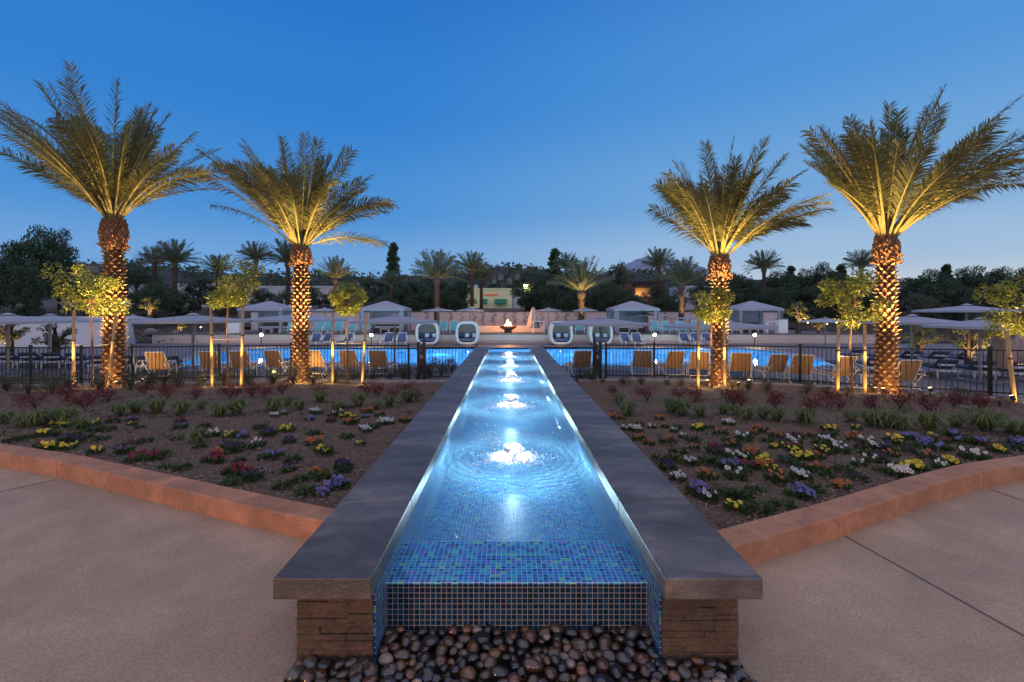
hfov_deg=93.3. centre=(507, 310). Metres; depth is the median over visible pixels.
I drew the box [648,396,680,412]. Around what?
grass clump
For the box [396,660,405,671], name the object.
pebble
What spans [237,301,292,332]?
cabana
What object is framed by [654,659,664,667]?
pebble
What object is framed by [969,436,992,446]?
pansy plant
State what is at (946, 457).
pansy plant
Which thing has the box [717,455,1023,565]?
seat curb
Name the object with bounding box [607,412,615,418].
pansy plant
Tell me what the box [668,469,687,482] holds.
pansy plant
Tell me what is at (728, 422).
pansy plant
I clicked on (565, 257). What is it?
date palm
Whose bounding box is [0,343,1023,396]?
pool deck
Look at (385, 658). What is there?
pebble
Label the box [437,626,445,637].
pebble
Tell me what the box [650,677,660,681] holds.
pebble
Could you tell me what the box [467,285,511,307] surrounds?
shop building
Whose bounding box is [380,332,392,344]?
navy lounger
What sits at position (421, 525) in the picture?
water channel
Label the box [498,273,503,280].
hillside house
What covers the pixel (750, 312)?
cabana
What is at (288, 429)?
pansy plant
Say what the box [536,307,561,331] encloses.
patio umbrella
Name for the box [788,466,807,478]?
pansy plant
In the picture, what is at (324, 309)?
patio umbrella
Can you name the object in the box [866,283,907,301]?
white building
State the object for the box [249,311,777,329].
garden wall
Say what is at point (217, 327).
bank ground cover
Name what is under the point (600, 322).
patio umbrella
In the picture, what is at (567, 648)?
pebble
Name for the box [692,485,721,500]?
pansy plant
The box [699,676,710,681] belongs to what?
pebble
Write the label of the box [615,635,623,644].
pebble
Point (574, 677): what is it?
pebble
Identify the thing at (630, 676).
pebble
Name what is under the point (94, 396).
red shrub
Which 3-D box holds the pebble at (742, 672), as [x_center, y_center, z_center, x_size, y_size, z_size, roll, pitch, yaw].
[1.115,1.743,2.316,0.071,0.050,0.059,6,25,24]
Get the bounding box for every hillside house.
[84,265,97,272]
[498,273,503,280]
[505,278,512,285]
[514,274,519,280]
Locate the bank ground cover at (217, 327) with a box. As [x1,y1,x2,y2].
[0,304,1023,342]
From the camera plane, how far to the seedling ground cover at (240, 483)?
6.86 m
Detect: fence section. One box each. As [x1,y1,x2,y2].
[423,342,477,379]
[541,342,595,378]
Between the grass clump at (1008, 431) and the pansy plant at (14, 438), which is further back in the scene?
the grass clump at (1008, 431)
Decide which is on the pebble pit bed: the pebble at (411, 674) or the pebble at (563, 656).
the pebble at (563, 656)
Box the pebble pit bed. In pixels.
[298,640,732,681]
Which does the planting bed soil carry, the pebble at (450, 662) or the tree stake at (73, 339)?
the tree stake at (73, 339)
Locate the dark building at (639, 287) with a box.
[611,281,664,303]
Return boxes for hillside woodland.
[47,259,1012,305]
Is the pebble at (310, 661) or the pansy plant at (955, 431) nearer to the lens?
the pebble at (310, 661)
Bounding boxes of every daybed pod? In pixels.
[415,323,439,344]
[455,321,479,344]
[548,321,572,344]
[587,326,612,344]
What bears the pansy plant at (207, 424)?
on the planting bed soil
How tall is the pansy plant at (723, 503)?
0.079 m
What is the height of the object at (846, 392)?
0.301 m
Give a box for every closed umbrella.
[125,319,137,350]
[526,306,539,332]
[985,330,1018,380]
[1006,335,1023,376]
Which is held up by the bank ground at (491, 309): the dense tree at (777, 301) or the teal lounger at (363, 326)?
the dense tree at (777, 301)
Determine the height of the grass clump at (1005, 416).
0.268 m
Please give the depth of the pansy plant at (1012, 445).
5.72 m
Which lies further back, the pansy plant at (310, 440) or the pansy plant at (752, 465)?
the pansy plant at (310, 440)
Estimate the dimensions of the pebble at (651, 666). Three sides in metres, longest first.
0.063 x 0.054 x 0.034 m
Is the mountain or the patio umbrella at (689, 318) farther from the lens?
the mountain
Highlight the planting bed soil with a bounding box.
[0,377,1023,529]
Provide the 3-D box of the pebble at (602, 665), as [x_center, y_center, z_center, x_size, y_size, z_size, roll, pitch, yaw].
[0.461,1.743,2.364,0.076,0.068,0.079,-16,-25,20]
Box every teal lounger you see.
[278,322,292,332]
[308,322,323,332]
[318,321,330,332]
[326,321,344,332]
[341,324,358,332]
[354,324,370,332]
[439,321,448,332]
[449,321,457,332]
[575,326,584,332]
[650,321,662,332]
[660,321,678,332]
[675,321,688,332]
[691,321,706,332]
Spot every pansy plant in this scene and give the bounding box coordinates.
[0,435,23,442]
[18,433,35,438]
[32,430,50,437]
[32,440,49,448]
[35,440,59,449]
[38,428,63,436]
[40,443,59,450]
[47,420,57,426]
[53,421,70,428]
[55,433,76,442]
[55,440,78,450]
[70,430,85,434]
[71,435,89,441]
[81,432,96,438]
[85,425,104,432]
[85,445,106,455]
[87,417,102,425]
[93,434,112,440]
[96,423,117,432]
[103,414,122,422]
[110,441,136,455]
[120,451,144,462]
[124,416,138,421]
[125,421,138,425]
[128,438,143,444]
[133,424,147,428]
[138,448,163,456]
[139,436,155,442]
[142,449,166,461]
[144,447,172,457]
[156,461,174,469]
[168,435,185,440]
[169,420,189,429]
[170,460,196,471]
[173,416,185,422]
[191,442,208,448]
[196,421,212,427]
[199,450,224,462]
[204,427,221,437]
[206,454,226,464]
[210,446,229,454]
[217,475,242,486]
[219,438,242,448]
[220,461,243,475]
[221,433,234,437]
[223,430,239,435]
[224,443,243,452]
[227,441,246,450]
[230,465,254,477]
[231,456,247,462]
[233,430,249,438]
[240,471,261,481]
[246,437,267,448]
[247,467,264,480]
[252,422,267,428]
[256,450,275,460]
[260,426,279,435]
[265,448,282,458]
[269,411,279,417]
[270,478,293,489]
[278,422,294,428]
[281,435,297,443]
[281,462,299,473]
[282,452,303,462]
[283,427,296,431]
[288,473,309,482]
[292,482,317,495]
[302,415,314,420]
[303,428,322,435]
[304,435,323,445]
[306,465,327,474]
[306,469,329,481]
[309,407,318,413]
[312,408,323,414]
[312,444,333,453]
[312,486,330,498]
[315,479,335,490]
[321,447,334,453]
[321,469,344,479]
[325,416,336,422]
[330,474,347,487]
[332,408,346,415]
[332,457,354,468]
[332,478,351,488]
[337,464,353,473]
[338,431,356,439]
[341,404,353,408]
[342,417,354,424]
[347,417,359,424]
[354,440,366,446]
[358,423,369,430]
[360,406,373,412]
[361,425,371,432]
[368,422,381,429]
[374,410,385,416]
[375,418,384,424]
[383,417,395,424]
[401,417,411,423]
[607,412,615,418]
[621,424,631,431]
[628,423,643,431]
[631,433,646,441]
[642,438,655,445]
[647,423,656,428]
[651,453,664,461]
[654,414,665,419]
[657,458,678,470]
[658,434,677,444]
[660,422,669,427]
[663,452,683,462]
[667,445,689,455]
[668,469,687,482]
[670,426,678,432]
[671,423,682,428]
[677,432,686,438]
[682,455,696,464]
[683,479,708,495]
[684,434,700,442]
[686,456,700,465]
[688,443,700,449]
[689,423,705,431]
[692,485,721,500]
[694,467,720,480]
[697,453,717,463]
[699,487,719,501]
[701,456,725,466]
[703,443,723,453]
[705,423,714,428]
[711,444,726,456]
[712,427,728,435]
[717,456,739,469]
[718,485,741,498]
[720,436,732,442]
[721,417,736,425]
[721,465,747,480]
[722,501,740,510]
[723,440,736,448]
[723,498,754,514]
[724,448,740,458]
[725,438,742,446]
[725,487,756,500]
[729,486,745,498]
[733,430,753,441]
[734,451,751,460]
[734,463,754,473]
[735,457,758,470]
[741,431,755,439]
[741,444,762,455]
[743,481,763,493]
[747,428,759,434]
[747,497,776,514]
[751,423,768,433]
[751,452,775,462]
[754,458,773,469]
[758,436,774,442]
[762,468,787,481]
[764,463,783,472]
[765,496,797,510]
[767,429,785,438]
[767,442,781,449]
[768,470,795,485]
[775,435,794,444]
[776,453,799,464]
[780,482,812,500]
[782,440,804,450]
[783,433,803,443]
[783,445,800,452]
[786,450,807,461]
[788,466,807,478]
[789,431,806,438]
[791,459,807,469]
[791,468,808,479]
[792,468,814,479]
[794,450,819,460]
[796,487,819,500]
[797,429,815,437]
[801,480,826,493]
[807,460,832,472]
[810,436,829,445]
[812,444,833,451]
[812,450,827,459]
[814,429,836,438]
[817,469,836,477]
[818,434,831,441]
[819,447,835,454]
[821,424,840,431]
[826,438,844,447]
[828,430,840,435]
[830,442,851,453]
[830,478,850,489]
[831,461,856,473]
[843,431,859,440]
[846,470,873,482]
[849,430,863,435]
[849,457,868,466]
[850,424,864,429]
[852,441,867,448]
[856,434,877,444]
[857,447,875,457]
[860,452,881,463]
[864,439,886,450]
[871,464,887,472]
[872,452,891,463]
[875,439,900,452]
[881,432,905,442]
[882,448,901,457]
[886,463,917,477]
[891,439,906,444]
[896,458,927,472]
[898,431,912,438]
[898,443,918,453]
[902,432,919,439]
[907,441,927,448]
[909,458,932,471]
[912,464,931,471]
[913,437,931,445]
[915,448,938,459]
[916,435,934,442]
[923,431,939,438]
[925,440,954,452]
[929,458,951,468]
[932,435,951,444]
[937,454,959,465]
[938,429,959,436]
[942,428,966,436]
[944,458,964,465]
[950,435,967,443]
[955,446,986,459]
[956,444,975,450]
[962,435,988,444]
[968,448,993,460]
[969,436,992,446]
[978,440,995,446]
[984,443,1008,453]
[995,448,1012,453]
[999,437,1023,451]
[1004,435,1023,442]
[1005,437,1023,446]
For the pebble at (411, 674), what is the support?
on the pebble
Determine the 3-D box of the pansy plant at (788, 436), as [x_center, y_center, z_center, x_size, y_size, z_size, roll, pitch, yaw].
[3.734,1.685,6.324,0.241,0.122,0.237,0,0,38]
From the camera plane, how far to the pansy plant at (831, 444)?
6.02 m
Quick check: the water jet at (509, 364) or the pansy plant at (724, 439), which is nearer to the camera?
the pansy plant at (724, 439)
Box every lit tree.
[0,324,30,362]
[31,323,77,352]
[137,297,159,327]
[177,324,186,332]
[784,301,810,332]
[810,318,828,332]
[902,325,945,358]
[947,329,992,364]
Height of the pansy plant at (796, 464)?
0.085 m
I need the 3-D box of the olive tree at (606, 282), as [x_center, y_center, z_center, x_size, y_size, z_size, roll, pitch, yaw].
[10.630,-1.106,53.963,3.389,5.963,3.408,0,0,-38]
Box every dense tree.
[0,224,73,312]
[0,239,45,312]
[0,254,11,308]
[6,257,47,316]
[41,227,80,311]
[63,276,101,316]
[94,271,134,304]
[124,266,164,302]
[125,281,174,326]
[160,288,201,324]
[177,273,215,309]
[212,277,250,309]
[248,288,280,304]
[308,280,320,305]
[308,291,331,309]
[351,276,375,304]
[354,276,389,304]
[382,283,414,307]
[396,279,425,309]
[405,287,445,310]
[415,278,448,308]
[427,290,465,310]
[439,280,476,308]
[509,270,537,307]
[516,288,547,310]
[520,272,554,309]
[531,283,565,309]
[548,270,570,309]
[554,290,586,310]
[561,285,590,309]
[586,288,612,310]
[591,284,625,310]
[616,290,642,304]
[650,295,678,310]
[660,290,688,310]
[686,280,712,306]
[710,288,742,308]
[726,272,755,305]
[737,283,761,302]
[751,270,799,295]
[752,289,791,315]
[760,286,796,319]
[775,283,814,319]
[790,284,840,318]
[794,268,818,309]
[808,261,846,291]
[809,289,864,318]
[837,278,875,310]
[861,289,876,315]
[895,291,910,311]
[896,277,926,305]
[900,268,951,301]
[908,283,956,320]
[933,278,986,320]
[943,266,985,314]
[970,265,1001,305]
[974,266,1019,318]
[989,269,1023,320]
[1011,267,1023,305]
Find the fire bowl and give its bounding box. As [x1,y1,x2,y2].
[500,319,515,332]
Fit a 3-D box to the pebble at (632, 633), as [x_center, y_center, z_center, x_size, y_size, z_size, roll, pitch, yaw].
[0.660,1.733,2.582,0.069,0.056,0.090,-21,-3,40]
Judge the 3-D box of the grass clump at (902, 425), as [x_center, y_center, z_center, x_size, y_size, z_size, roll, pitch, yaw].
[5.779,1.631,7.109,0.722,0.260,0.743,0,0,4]
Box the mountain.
[598,257,752,279]
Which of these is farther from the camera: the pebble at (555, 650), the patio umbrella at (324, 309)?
the patio umbrella at (324, 309)
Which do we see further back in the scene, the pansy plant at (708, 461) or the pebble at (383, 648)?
the pansy plant at (708, 461)
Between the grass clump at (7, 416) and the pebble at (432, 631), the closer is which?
the pebble at (432, 631)
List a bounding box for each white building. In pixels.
[124,285,170,305]
[177,283,245,306]
[246,286,381,308]
[668,286,707,309]
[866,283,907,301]
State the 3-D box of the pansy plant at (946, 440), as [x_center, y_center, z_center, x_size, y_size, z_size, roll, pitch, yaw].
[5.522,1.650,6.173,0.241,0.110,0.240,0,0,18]
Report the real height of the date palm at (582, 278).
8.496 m
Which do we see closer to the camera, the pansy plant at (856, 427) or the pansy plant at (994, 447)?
the pansy plant at (994, 447)
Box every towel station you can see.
[228,323,240,332]
[775,319,787,332]
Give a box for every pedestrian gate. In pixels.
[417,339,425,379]
[593,339,601,378]
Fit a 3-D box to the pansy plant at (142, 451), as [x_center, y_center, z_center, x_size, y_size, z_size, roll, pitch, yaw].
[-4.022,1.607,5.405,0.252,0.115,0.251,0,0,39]
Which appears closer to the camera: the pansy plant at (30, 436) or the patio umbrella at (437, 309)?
the pansy plant at (30, 436)
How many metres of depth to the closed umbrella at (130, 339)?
29.90 m
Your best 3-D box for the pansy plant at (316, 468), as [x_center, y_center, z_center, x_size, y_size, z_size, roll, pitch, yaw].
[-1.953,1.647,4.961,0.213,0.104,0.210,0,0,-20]
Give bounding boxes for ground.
[0,296,313,342]
[136,327,990,681]
[245,306,685,326]
[686,298,1022,342]
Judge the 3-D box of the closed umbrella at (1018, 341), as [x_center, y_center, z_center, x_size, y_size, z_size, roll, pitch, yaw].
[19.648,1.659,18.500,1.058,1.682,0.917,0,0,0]
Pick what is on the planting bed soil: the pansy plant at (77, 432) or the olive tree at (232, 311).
the pansy plant at (77, 432)
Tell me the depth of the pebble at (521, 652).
2.44 m
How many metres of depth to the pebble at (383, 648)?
2.45 m
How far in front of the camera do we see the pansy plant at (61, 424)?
7.11 m
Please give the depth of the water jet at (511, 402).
7.36 m
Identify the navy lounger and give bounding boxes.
[309,333,322,344]
[317,332,330,344]
[336,333,354,344]
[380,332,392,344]
[396,333,406,344]
[619,332,635,345]
[631,333,644,345]
[678,332,695,343]
[689,333,709,346]
[700,332,709,344]
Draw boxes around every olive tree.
[146,283,189,316]
[199,291,239,317]
[269,290,292,305]
[317,291,351,308]
[349,288,378,307]
[365,294,398,305]
[585,274,616,306]
[597,260,635,299]
[624,293,652,305]
[640,283,670,306]
[900,292,948,331]
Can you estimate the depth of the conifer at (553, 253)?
65.57 m
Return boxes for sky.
[0,0,1023,281]
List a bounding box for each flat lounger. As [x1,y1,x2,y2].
[0,352,21,367]
[16,352,44,368]
[40,352,76,368]
[63,353,88,368]
[87,355,102,372]
[125,355,139,371]
[134,356,147,372]
[166,356,183,369]
[824,360,856,373]
[841,349,867,358]
[855,357,875,373]
[898,350,921,358]
[902,358,923,375]
[917,351,949,362]
[920,359,959,377]
[944,352,977,363]
[949,361,997,378]
[984,362,1023,375]
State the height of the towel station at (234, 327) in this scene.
1.150 m
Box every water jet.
[463,441,582,474]
[481,394,540,413]
[489,359,525,368]
[489,371,537,383]
[493,352,526,358]
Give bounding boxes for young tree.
[38,261,130,387]
[204,253,265,385]
[327,281,367,383]
[691,285,736,387]
[813,264,894,392]
[972,271,1023,339]
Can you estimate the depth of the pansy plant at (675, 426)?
7.75 m
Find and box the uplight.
[1009,395,1015,402]
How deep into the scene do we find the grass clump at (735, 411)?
8.64 m
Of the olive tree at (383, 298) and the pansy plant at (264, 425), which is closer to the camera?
the pansy plant at (264, 425)
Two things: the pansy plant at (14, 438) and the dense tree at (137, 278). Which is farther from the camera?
the dense tree at (137, 278)
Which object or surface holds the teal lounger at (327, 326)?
on the terrace
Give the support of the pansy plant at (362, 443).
on the planting bed soil
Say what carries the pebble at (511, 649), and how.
on the pebble at (514, 657)
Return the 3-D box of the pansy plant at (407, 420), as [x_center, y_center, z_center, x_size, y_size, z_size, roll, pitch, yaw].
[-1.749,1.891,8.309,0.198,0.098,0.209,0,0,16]
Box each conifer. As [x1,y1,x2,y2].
[374,242,405,303]
[545,248,564,307]
[785,265,795,305]
[833,264,850,292]
[939,263,953,279]
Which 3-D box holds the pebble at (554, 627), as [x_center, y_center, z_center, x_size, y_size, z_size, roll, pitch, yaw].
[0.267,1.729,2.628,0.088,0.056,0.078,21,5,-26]
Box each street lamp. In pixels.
[66,258,73,312]
[191,266,199,312]
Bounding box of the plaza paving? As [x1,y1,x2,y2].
[0,467,1023,681]
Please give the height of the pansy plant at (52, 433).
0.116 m
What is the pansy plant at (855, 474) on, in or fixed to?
on the planting bed soil
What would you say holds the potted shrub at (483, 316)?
on the terrace
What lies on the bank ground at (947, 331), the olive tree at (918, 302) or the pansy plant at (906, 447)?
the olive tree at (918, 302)
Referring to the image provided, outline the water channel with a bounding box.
[273,347,762,670]
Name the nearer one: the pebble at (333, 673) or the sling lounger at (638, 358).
the pebble at (333, 673)
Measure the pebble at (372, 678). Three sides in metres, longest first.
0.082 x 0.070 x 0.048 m
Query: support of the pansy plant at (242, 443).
on the planting bed soil
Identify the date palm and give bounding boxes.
[0,59,233,387]
[130,244,179,290]
[142,238,201,303]
[181,131,399,382]
[197,254,237,292]
[233,240,275,293]
[260,236,313,303]
[312,255,358,308]
[374,269,407,301]
[406,248,469,324]
[452,250,492,306]
[464,263,500,308]
[546,255,615,326]
[550,251,581,289]
[637,246,675,299]
[644,136,835,385]
[653,256,708,321]
[741,250,785,293]
[798,83,1023,394]
[838,249,874,298]
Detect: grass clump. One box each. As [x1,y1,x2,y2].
[0,410,20,423]
[1,412,39,427]
[11,407,53,425]
[34,404,106,427]
[34,407,71,422]
[59,413,105,429]
[90,401,133,416]
[118,397,151,412]
[132,396,175,413]
[154,396,200,414]
[177,426,223,442]
[190,398,212,409]
[192,400,243,416]
[212,397,271,414]
[248,394,289,411]
[281,395,300,406]
[288,399,313,409]
[306,387,337,402]
[328,400,350,410]
[342,391,377,406]
[366,399,387,409]
[376,393,407,406]
[393,388,422,402]
[605,391,630,403]
[608,400,651,415]
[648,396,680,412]
[658,398,701,415]
[686,403,715,417]
[708,402,732,413]
[725,404,740,414]
[733,406,764,419]
[750,405,775,418]
[760,406,794,421]
[777,406,839,424]
[834,409,861,421]
[845,407,889,426]
[858,406,930,428]
[880,415,927,429]
[906,407,968,429]
[940,411,977,427]
[948,405,1000,424]
[949,409,1017,430]
[979,418,1018,432]
[985,416,1023,435]
[989,409,1021,426]
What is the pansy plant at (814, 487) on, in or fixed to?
on the planting bed soil
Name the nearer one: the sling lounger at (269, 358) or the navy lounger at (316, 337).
the sling lounger at (269, 358)
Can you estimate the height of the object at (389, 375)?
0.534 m
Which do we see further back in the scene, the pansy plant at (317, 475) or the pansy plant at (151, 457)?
the pansy plant at (151, 457)
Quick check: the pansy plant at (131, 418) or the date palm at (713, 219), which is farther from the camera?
the date palm at (713, 219)
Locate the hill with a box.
[0,262,876,304]
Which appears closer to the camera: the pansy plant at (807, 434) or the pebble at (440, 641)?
the pebble at (440, 641)
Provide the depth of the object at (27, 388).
12.32 m
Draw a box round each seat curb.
[0,444,333,539]
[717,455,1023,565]
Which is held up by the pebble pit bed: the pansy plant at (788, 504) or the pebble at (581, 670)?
the pebble at (581, 670)
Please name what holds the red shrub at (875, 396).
on the planting bed soil
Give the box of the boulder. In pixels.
[144,328,157,336]
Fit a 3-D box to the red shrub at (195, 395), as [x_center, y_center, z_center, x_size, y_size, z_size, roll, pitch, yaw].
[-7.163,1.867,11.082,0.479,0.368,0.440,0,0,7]
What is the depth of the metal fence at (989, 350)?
15.31 m
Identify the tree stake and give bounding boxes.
[71,311,75,388]
[107,311,117,386]
[209,303,213,385]
[240,304,244,386]
[331,314,333,383]
[361,314,367,383]
[696,320,699,387]
[722,320,725,386]
[835,324,839,391]
[862,324,866,393]
[1004,331,1016,401]
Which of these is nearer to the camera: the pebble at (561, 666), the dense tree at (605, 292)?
the pebble at (561, 666)
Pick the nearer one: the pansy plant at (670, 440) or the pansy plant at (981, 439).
the pansy plant at (981, 439)
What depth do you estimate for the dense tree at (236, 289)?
61.77 m
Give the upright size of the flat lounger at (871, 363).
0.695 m
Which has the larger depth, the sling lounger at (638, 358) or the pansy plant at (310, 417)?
the sling lounger at (638, 358)
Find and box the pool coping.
[183,347,831,367]
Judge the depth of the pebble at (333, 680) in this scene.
2.24 m
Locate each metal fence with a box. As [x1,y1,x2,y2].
[0,343,409,383]
[605,342,1023,396]
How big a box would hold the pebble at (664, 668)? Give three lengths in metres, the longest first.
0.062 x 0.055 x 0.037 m
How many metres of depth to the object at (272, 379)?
15.80 m
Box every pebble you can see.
[286,665,305,681]
[294,658,303,665]
[299,668,315,681]
[303,655,317,668]
[315,668,326,677]
[315,677,326,681]
[318,658,330,669]
[328,678,338,681]
[329,669,337,677]
[334,659,345,670]
[335,669,349,679]
[344,657,357,669]
[348,662,363,678]
[349,671,362,681]
[358,656,369,663]
[361,674,377,681]
[363,660,378,676]
[378,645,388,653]
[378,652,393,665]
[380,676,396,681]
[381,662,397,677]
[383,632,397,645]
[384,627,395,637]
[388,642,400,652]
[394,648,410,660]
[394,671,404,681]
[395,625,404,633]
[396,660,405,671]
[400,677,409,681]
[401,635,411,648]
[403,630,413,635]
[403,660,409,670]
[405,668,416,681]
[409,658,416,666]
[410,640,421,652]
[410,653,417,659]
[411,634,418,640]
[413,661,423,671]
[416,627,427,636]
[417,666,433,681]
[418,652,430,664]
[420,645,429,652]
[421,634,438,647]
[425,659,436,669]
[428,628,435,634]
[431,673,440,681]
[435,643,447,656]
[435,654,446,667]
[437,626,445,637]
[437,639,451,652]
[440,664,448,672]
[441,671,452,677]
[442,676,452,681]
[443,635,453,646]
[447,625,457,636]
[447,658,455,666]
[449,647,457,655]
[449,664,460,675]
[453,641,463,650]
[457,633,470,645]
[457,649,467,657]
[458,658,466,670]
[459,666,475,681]
[459,677,467,681]
[462,624,471,633]
[465,651,479,664]
[467,640,479,654]
[471,630,489,646]
[472,626,482,633]
[476,661,483,669]
[479,652,489,661]
[479,669,491,680]
[481,641,492,651]
[483,624,491,633]
[484,656,496,669]
[488,648,500,658]
[491,665,509,679]
[492,636,503,646]
[493,627,501,636]
[496,678,508,681]
[498,644,506,652]
[501,653,511,662]
[505,636,513,645]
[506,630,517,640]
[507,654,518,665]
[507,672,520,681]
[508,646,514,653]
[509,660,521,670]
[516,666,525,676]
[517,638,528,649]
[517,648,526,656]
[520,626,528,631]
[521,672,527,681]
[522,628,536,644]
[523,657,543,673]
[527,674,538,681]
[531,647,541,654]
[532,653,547,670]
[538,626,550,637]
[538,638,545,643]
[538,678,547,681]
[539,653,548,659]
[541,646,547,653]
[541,656,550,665]
[542,632,550,640]
[544,666,557,681]
[547,646,560,657]
[549,622,564,635]
[550,654,559,665]
[552,632,561,642]
[553,640,561,648]
[557,661,567,673]
[557,672,571,681]
[558,652,569,662]
[561,638,570,644]
[563,644,571,652]
[564,626,578,639]
[566,659,575,668]
[568,648,581,660]
[570,674,577,681]
[571,638,587,652]
[576,661,586,668]
[576,665,587,675]
[577,675,592,681]
[579,628,591,641]
[579,649,591,664]
[586,650,596,661]
[587,639,596,650]
[588,665,596,676]
[590,625,604,637]
[593,673,613,681]
[595,650,601,658]
[595,658,609,673]
[598,636,611,650]
[601,649,617,662]
[610,626,619,635]
[610,663,623,680]
[611,642,619,651]
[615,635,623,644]
[616,651,631,666]
[619,626,626,634]
[620,677,629,681]
[623,637,634,647]
[623,646,635,659]
[625,627,638,640]
[626,672,634,680]
[627,663,637,672]
[631,624,640,634]
[632,652,649,669]
[636,640,648,652]
[637,678,647,681]
[639,664,650,678]
[640,627,650,638]
[644,638,653,645]
[644,662,655,671]
[645,646,660,659]
[649,671,662,679]
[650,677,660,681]
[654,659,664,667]
[657,664,668,675]
[665,658,676,668]
[668,670,680,681]
[677,664,691,680]
[682,659,691,668]
[690,655,704,666]
[690,676,699,681]
[691,668,699,678]
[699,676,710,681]
[701,665,715,679]
[705,658,716,667]
[711,677,724,681]
[715,672,727,680]
[716,662,726,671]
[725,678,736,681]
[728,657,740,667]
[728,673,741,681]
[733,666,748,680]
[742,678,757,681]
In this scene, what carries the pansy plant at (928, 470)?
on the planting bed soil
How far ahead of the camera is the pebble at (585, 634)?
2.55 m
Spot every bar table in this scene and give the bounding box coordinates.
[532,321,544,332]
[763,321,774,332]
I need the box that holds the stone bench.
[479,326,542,331]
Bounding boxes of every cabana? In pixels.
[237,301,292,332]
[359,301,411,332]
[606,301,659,332]
[727,301,783,332]
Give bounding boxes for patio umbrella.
[0,313,78,376]
[15,314,102,365]
[125,313,250,371]
[127,314,153,345]
[248,315,351,362]
[308,307,337,331]
[349,314,436,370]
[422,307,453,331]
[456,307,483,311]
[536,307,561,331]
[552,316,651,370]
[573,307,597,331]
[626,312,668,332]
[663,321,778,372]
[669,316,698,332]
[799,317,845,346]
[858,314,957,374]
[911,304,1023,356]
[920,317,1018,383]
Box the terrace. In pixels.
[197,330,831,332]
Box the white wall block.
[0,317,131,346]
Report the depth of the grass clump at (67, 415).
7.18 m
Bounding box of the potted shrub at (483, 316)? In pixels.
[480,311,485,325]
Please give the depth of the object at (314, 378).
15.42 m
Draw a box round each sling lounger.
[142,352,191,377]
[195,351,238,375]
[229,351,265,375]
[260,350,289,375]
[308,350,343,374]
[336,350,373,374]
[366,350,397,374]
[563,350,592,375]
[630,350,652,376]
[648,351,687,377]
[684,351,710,378]
[727,352,752,380]
[743,354,790,382]
[776,354,816,383]
[812,356,860,386]
[858,360,925,390]
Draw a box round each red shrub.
[6,393,34,405]
[21,390,52,408]
[49,381,82,399]
[62,391,104,410]
[80,389,102,403]
[92,385,122,401]
[133,382,152,394]
[154,382,179,398]
[185,384,202,398]
[214,383,241,398]
[232,385,243,396]
[242,379,262,396]
[254,384,274,399]
[274,380,291,394]
[309,382,330,392]
[357,381,376,395]
[370,381,387,396]
[385,384,400,396]
[397,381,419,391]
[411,389,422,399]
[606,384,619,394]
[634,385,660,401]
[669,386,687,399]
[681,384,705,401]
[715,385,742,401]
[719,386,745,404]
[732,390,751,406]
[763,390,786,399]
[764,389,786,407]
[799,392,828,410]
[814,388,842,406]
[826,394,855,409]
[858,397,879,408]
[859,393,882,403]
[878,388,918,408]
[915,393,943,411]
[942,390,971,406]
[960,389,995,409]
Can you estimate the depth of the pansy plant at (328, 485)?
4.43 m
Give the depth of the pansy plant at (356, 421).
8.15 m
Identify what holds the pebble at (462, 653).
on the pebble
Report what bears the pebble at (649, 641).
on the pebble pit bed
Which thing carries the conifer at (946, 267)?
on the bank ground at (947, 331)
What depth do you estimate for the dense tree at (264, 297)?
61.92 m
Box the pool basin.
[183,348,827,365]
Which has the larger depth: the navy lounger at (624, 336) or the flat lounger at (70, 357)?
the navy lounger at (624, 336)
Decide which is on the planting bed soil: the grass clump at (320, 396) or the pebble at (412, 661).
the grass clump at (320, 396)
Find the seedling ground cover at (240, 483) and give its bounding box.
[0,389,1020,499]
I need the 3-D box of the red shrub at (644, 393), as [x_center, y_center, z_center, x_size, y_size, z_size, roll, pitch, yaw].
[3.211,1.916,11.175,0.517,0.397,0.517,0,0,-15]
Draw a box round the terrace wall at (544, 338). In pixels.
[150,333,875,342]
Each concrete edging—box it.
[0,379,446,386]
[578,378,1023,401]
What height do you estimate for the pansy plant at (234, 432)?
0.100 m
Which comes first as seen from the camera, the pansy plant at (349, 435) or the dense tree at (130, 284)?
the pansy plant at (349, 435)
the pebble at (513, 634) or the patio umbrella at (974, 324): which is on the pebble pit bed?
the pebble at (513, 634)
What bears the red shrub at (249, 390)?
on the planting bed soil
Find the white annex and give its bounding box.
[512,289,520,307]

